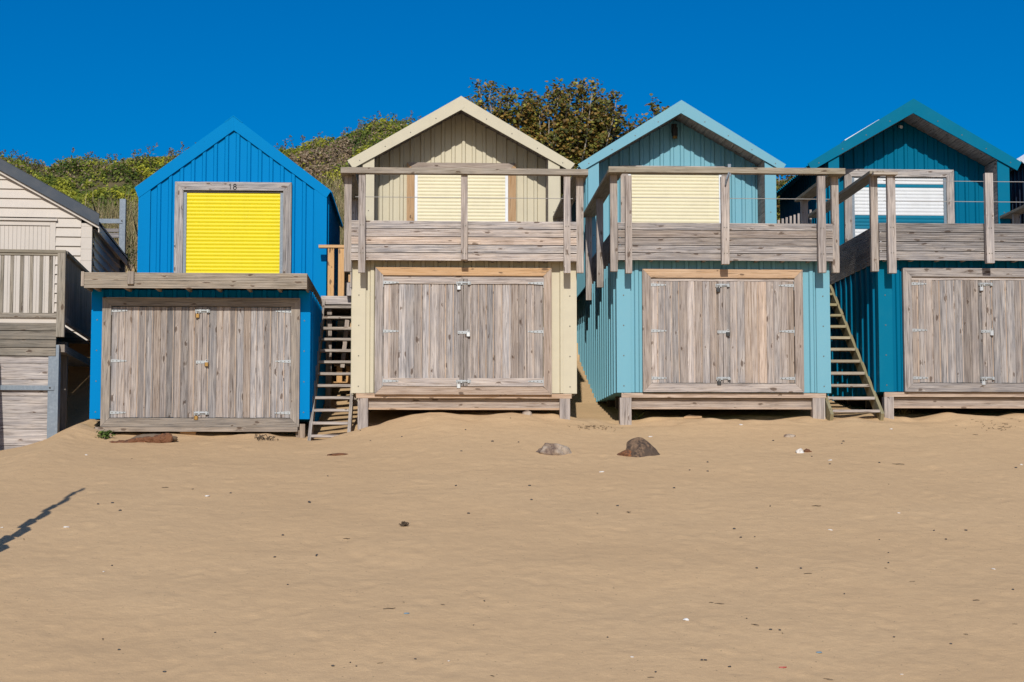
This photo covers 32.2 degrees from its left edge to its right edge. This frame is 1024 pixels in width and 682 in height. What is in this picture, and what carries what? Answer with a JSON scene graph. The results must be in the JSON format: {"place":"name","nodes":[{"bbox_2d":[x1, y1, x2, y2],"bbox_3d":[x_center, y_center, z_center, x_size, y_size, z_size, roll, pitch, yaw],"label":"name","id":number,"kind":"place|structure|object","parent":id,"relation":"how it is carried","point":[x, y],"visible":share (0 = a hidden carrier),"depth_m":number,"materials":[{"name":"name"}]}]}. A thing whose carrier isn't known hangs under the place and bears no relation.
{"place":"outdoors","nodes":[
{"label":"outdoors","id":0,"kind":"place"},
{"bbox_2d":[42,136,376,278],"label":"hill","id":1,"kind":"structure","parent":0,"point":[110,184],"depth_m":43.29,"materials":[{"name":"green plant"}]},
{"bbox_2d":[8,153,45,167],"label":"bush","id":2,"kind":"object","parent":1,"relation":"on","point":[32,163],"visible":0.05,"depth_m":49.55,"materials":[{"name":"green plant"}]},
{"bbox_2d":[126,239,137,270],"bbox_3d":[-7.725,-1.733,35.712,0.598,0.665,0.395,5,-7,-46],"label":"plant","id":3,"kind":"object","parent":1,"relation":"on","point":[131,258],"visible":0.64,"depth_m":35.73,"materials":[{"name":"green plant"}]},
{"bbox_2d":[83,154,356,281],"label":"marram grass","id":4,"kind":"structure","parent":1,"relation":"on","point":[131,231],"depth_m":39.54,"materials":[{"name":"green plant"}]},
{"bbox_2d":[360,112,416,127],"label":"bush","id":5,"kind":"object","parent":1,"relation":"on","point":[399,122],"visible":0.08,"depth_m":49.17,"materials":[{"name":"green plant"}]},
{"bbox_2d":[0,110,786,275],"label":"bramble scrub","id":6,"kind":"object","parent":1,"relation":"on","point":[313,152],"visible":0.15,"depth_m":44.17,"materials":[{"name":"green plant"}]},
{"bbox_2d":[464,77,628,197],"bbox_3d":[0.736,-3.538,39.001,3.785,4.611,2.111,0,-5,-3],"label":"sycamore tree","id":7,"kind":"object","parent":1,"relation":"on","point":[571,139],"visible":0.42,"depth_m":38.67,"materials":[{"name":"green plant"}]},
{"bbox_2d":[616,93,668,137],"bbox_3d":[3.434,-3.273,39.365,2.586,4.530,1.044,0,-5,-3],"label":"sycamore tree","id":8,"kind":"object","parent":1,"relation":"on","point":[655,111],"visible":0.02,"depth_m":39.54,"materials":[{"name":"green plant"}]},
{"bbox_2d":[776,175,794,219],"bbox_3d":[6.103,-2.385,39.231,1.020,2.927,1.034,3,-5,-30],"label":"sycamore tree","id":9,"kind":"object","parent":1,"relation":"on","point":[790,177],"visible":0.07,"depth_m":39.21,"materials":[{"name":"green plant"}]},
{"bbox_2d":[399,521,408,526],"bbox_3d":[-1.211,2.070,20.084,0.120,0.065,0.146,-1,-5,16],"label":"seaweed clump","id":10,"kind":"object","parent":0,"point":[404,523],"visible":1,"depth_m":20.04,"materials":[{"name":"brown plant"}]},
{"bbox_2d":[0,260,1023,681],"bbox_3d":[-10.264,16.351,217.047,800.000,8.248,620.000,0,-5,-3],"label":"sand","id":11,"kind":"structure","parent":0,"point":[592,556],"depth_m":18.95,"materials":[{"name":"beige sand"}]},
{"bbox_2d":[0,345,60,449],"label":"retaining wall","id":12,"kind":"structure","parent":11,"relation":"on","point":[30,406],"depth_m":27.25,"materials":[{"name":"wood"}]},
{"bbox_2d":[0,158,129,431],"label":"beach hut","id":13,"kind":"object","parent":11,"relation":"on","point":[50,251],"visible":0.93,"depth_m":30.76,"materials":[{"name":"wood"}]},
{"bbox_2d":[0,225,49,317],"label":"door","id":14,"kind":"structure","parent":13,"relation":"in","point":[11,236],"depth_m":30.79,"materials":[{"name":"wood"}]},
{"bbox_2d":[96,429,115,438],"bbox_3d":[-6.137,1.434,26.725,0.303,0.208,0.295,0,-5,-3],"label":"plant","id":15,"kind":"object","parent":11,"relation":"on","point":[104,434],"visible":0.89,"depth_m":26.71,"materials":[{"name":"green plant"}]},
{"bbox_2d":[99,199,126,271],"bbox_3d":[-8.405,-1.393,35.420,1.319,2.920,0.146,0,-5,-3],"label":"steel post","id":16,"kind":"object","parent":11,"relation":"on","point":[121,230],"visible":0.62,"depth_m":35.47,"materials":[{"name":"grey metal"}]},
{"bbox_2d":[110,433,177,442],"bbox_3d":[-5.539,1.485,26.601,1.029,0.212,0.504,0,-5,-3],"label":"rock","id":17,"kind":"object","parent":11,"relation":"on","point":[160,438],"visible":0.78,"depth_m":26.43,"materials":[{"name":"orange stone"}]},
{"bbox_2d":[180,432,195,434],"bbox_3d":[-5.058,1.436,27.680,0.240,0.065,0.100,0,-5,-3],"label":"wood offcut","id":18,"kind":"object","parent":11,"relation":"on","point":[190,433],"visible":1,"depth_m":27.63,"materials":[{"name":"brown wood"}]},
{"bbox_2d":[81,115,342,437],"bbox_3d":[-5.082,-1.044,31.961,3.599,6.254,9.450,0,-5,-3],"label":"beach hut","id":19,"kind":"object","parent":11,"relation":"on","point":[207,317],"visible":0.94,"depth_m":27.78,"materials":[{"name":"wood"}]},
{"bbox_2d":[109,306,209,419],"bbox_3d":[-5.501,0.338,27.649,1.545,1.781,0.092,0,-5,-3],"label":"storage door","id":20,"kind":"structure","parent":19,"relation":"in","point":[156,362],"depth_m":27.66,"materials":[{"name":"wood"}]},
{"bbox_2d":[201,307,290,417],"bbox_3d":[-4.145,0.329,27.733,1.393,1.750,0.054,0,-5,-3],"label":"storage door","id":21,"kind":"structure","parent":19,"relation":"in","point":[247,350],"depth_m":27.73,"materials":[{"name":"wood"}]},
{"bbox_2d":[255,434,277,440],"bbox_3d":[-3.782,1.463,26.855,0.371,0.122,0.455,-2,-5,23],"label":"seaweed clump","id":22,"kind":"object","parent":11,"relation":"on","point":[259,437],"visible":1,"depth_m":26.89,"materials":[{"name":"brown plant"}]},
{"bbox_2d":[307,299,353,440],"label":"wooden staircase","id":23,"kind":"structure","parent":11,"relation":"on","point":[312,423],"depth_m":28.96,"materials":[{"name":"grey wood"}]},
{"bbox_2d":[340,320,348,367],"bbox_3d":[-2.877,0.047,30.495,0.149,0.828,0.050,0,-5,-3],"label":"wooden prop","id":24,"kind":"object","parent":23,"relation":"attached to","point":[343,355],"visible":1,"depth_m":30.47,"materials":[{"name":"grey wood"}]},
{"bbox_2d":[327,453,346,455],"bbox_3d":[-2.466,1.617,25.144,0.292,0.058,0.211,-3,-6,34],"label":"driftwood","id":25,"kind":"object","parent":11,"relation":"on","point":[335,454],"visible":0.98,"depth_m":25.07,"materials":[{"name":"brown wood"}]},
{"bbox_2d":[319,245,357,407],"bbox_3d":[-3.098,0.018,33.082,0.904,3.327,4.567,0,-5,-3],"label":"landing","id":26,"kind":"object","parent":11,"relation":"on","point":[331,299],"visible":0.38,"depth_m":31.97,"materials":[{"name":"brown wood"}]},
{"bbox_2d":[332,365,350,383],"bbox_3d":[-2.921,0.610,31.391,0.504,0.376,0.220,0,-5,-3],"label":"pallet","id":27,"kind":"object","parent":26,"relation":"on","point":[348,378],"visible":0.5,"depth_m":31.31,"materials":[{"name":"brown wood"}]},
{"bbox_2d":[341,96,587,429],"bbox_3d":[-0.927,-1.107,32.278,4.165,6.797,9.320,0,-5,-3],"label":"beach hut","id":28,"kind":"object","parent":11,"relation":"on","point":[463,249],"visible":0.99,"depth_m":27.95,"materials":[{"name":"wood"}]},
{"bbox_2d":[382,278,470,387],"bbox_3d":[-1.347,-0.127,27.881,1.396,1.740,0.092,0,-5,-3],"label":"storage door","id":29,"kind":"structure","parent":28,"relation":"in","point":[423,332],"depth_m":27.89,"materials":[{"name":"wood"}]},
{"bbox_2d":[464,278,543,386],"bbox_3d":[-0.124,-0.137,27.952,1.274,1.709,0.068,0,-5,-3],"label":"storage door","id":30,"kind":"structure","parent":28,"relation":"in","point":[503,318],"depth_m":27.95,"materials":[{"name":"wood"}]},
{"bbox_2d":[522,410,531,414],"bbox_3d":[0.246,1.153,27.921,0.164,0.127,0.139,-3,-6,34],"label":"rock","id":31,"kind":"object","parent":11,"relation":"on","point":[527,412],"visible":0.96,"depth_m":27.88,"materials":[{"name":"beige stone"}]},
{"bbox_2d":[536,443,571,454],"bbox_3d":[0.593,1.619,24.972,0.544,0.367,0.529,0,-5,-3],"label":"rock","id":32,"kind":"object","parent":11,"relation":"on","point":[552,449],"visible":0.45,"depth_m":24.80,"materials":[{"name":"beige stone"}]},
{"bbox_2d":[569,425,611,429],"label":"dry twigs","id":33,"kind":"object","parent":11,"relation":"on","point":[586,426],"visible":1,"depth_m":27.32,"materials":[{"name":"brown wood"}]},
{"bbox_2d":[632,412,643,419],"bbox_3d":[1.934,1.219,28.399,0.440,0.163,0.263,-1,-5,12],"label":"grass tuft","id":34,"kind":"object","parent":11,"relation":"on","point":[639,416],"visible":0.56,"depth_m":28.39,"materials":[{"name":"green plant"}]},
{"bbox_2d":[617,437,659,456],"bbox_3d":[1.737,1.628,24.932,0.702,0.548,0.522,0,-5,-3],"label":"rock","id":35,"kind":"object","parent":11,"relation":"on","point":[639,447],"visible":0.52,"depth_m":24.80,"materials":[{"name":"brown stone"}]},
{"bbox_2d":[684,415,701,417],"bbox_3d":[2.888,1.205,28.267,0.297,0.066,0.117,0,-5,2],"label":"driftwood","id":36,"kind":"object","parent":11,"relation":"on","point":[691,416],"visible":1,"depth_m":28.21,"materials":[{"name":"beige wood"}]},
{"bbox_2d":[572,100,844,424],"bbox_3d":[3.131,-1.170,32.453,3.853,6.577,9.364,0,-5,-3],"label":"beach hut","id":37,"kind":"object","parent":11,"relation":"on","point":[703,280],"visible":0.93,"depth_m":28.16,"materials":[{"name":"wood"}]},
{"bbox_2d":[651,281,730,384],"bbox_3d":[2.825,-0.134,28.079,1.276,1.667,0.092,0,-5,-3],"label":"storage door","id":38,"kind":"structure","parent":37,"relation":"in","point":[687,331],"depth_m":28.09,"materials":[{"name":"wood"}]},
{"bbox_2d":[722,281,794,382],"bbox_3d":[3.929,-0.145,28.152,1.158,1.634,0.054,0,-5,-3],"label":"storage door","id":39,"kind":"structure","parent":37,"relation":"in","point":[758,317],"depth_m":28.14,"materials":[{"name":"wood"}]},
{"bbox_2d":[784,434,795,436],"bbox_3d":[4.154,1.437,26.532,0.182,0.087,0.132,0,-5,-3],"label":"rock","id":40,"kind":"object","parent":11,"relation":"on","point":[788,435],"visible":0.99,"depth_m":26.49,"materials":[{"name":"beige stone"}]},
{"bbox_2d":[777,210,811,223],"bbox_3d":[5.138,-0.302,33.908,0.758,4.099,4.965,0,-5,-3],"label":"landing","id":41,"kind":"object","parent":11,"relation":"on","point":[794,219],"visible":0.06,"depth_m":32.88,"materials":[{"name":"grey wood"}]},
{"bbox_2d":[825,285,883,420],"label":"wooden staircase","id":42,"kind":"structure","parent":11,"relation":"on","point":[866,384],"depth_m":28.99,"materials":[{"name":"grey wood"}]},
{"bbox_2d":[776,99,1023,418],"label":"beach hut","id":43,"kind":"object","parent":11,"relation":"on","point":[927,282],"visible":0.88,"depth_m":28.37,"materials":[{"name":"wood"}]},
{"bbox_2d":[912,280,994,384],"bbox_3d":[7.031,-0.145,28.279,1.333,1.693,0.092,0,-5,-3],"label":"storage door","id":44,"kind":"structure","parent":43,"relation":"in","point":[950,332],"depth_m":28.29,"materials":[{"name":"wood"}]},
{"bbox_2d":[985,280,1023,382],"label":"storage door","id":45,"kind":"structure","parent":43,"relation":"in","point":[1004,299],"depth_m":28.34,"materials":[{"name":"wood"}]},
{"bbox_2d":[894,408,912,415],"bbox_3d":[6.216,1.148,28.898,0.615,0.169,0.481,0,-5,-3],"label":"grass tuft","id":46,"kind":"object","parent":11,"relation":"on","point":[899,411],"visible":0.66,"depth_m":28.87,"materials":[{"name":"green plant"}]},
{"bbox_2d":[956,418,1015,430],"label":"dry twigs","id":47,"kind":"object","parent":11,"relation":"on","point":[997,426],"visible":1,"depth_m":27.29,"materials":[{"name":"brown wood"}]},
{"bbox_2d":[1009,155,1023,223],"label":"beach hut","id":48,"kind":"object","parent":11,"relation":"on","point":[1016,194],"visible":0.03,"depth_m":34.51,"materials":[{"name":"wood"}]},
{"bbox_2d":[0,0,1023,180],"label":"sky","id":49,"kind":"structure","parent":0,"point":[794,79],"materials":[{"name":"blue"}]}
]}

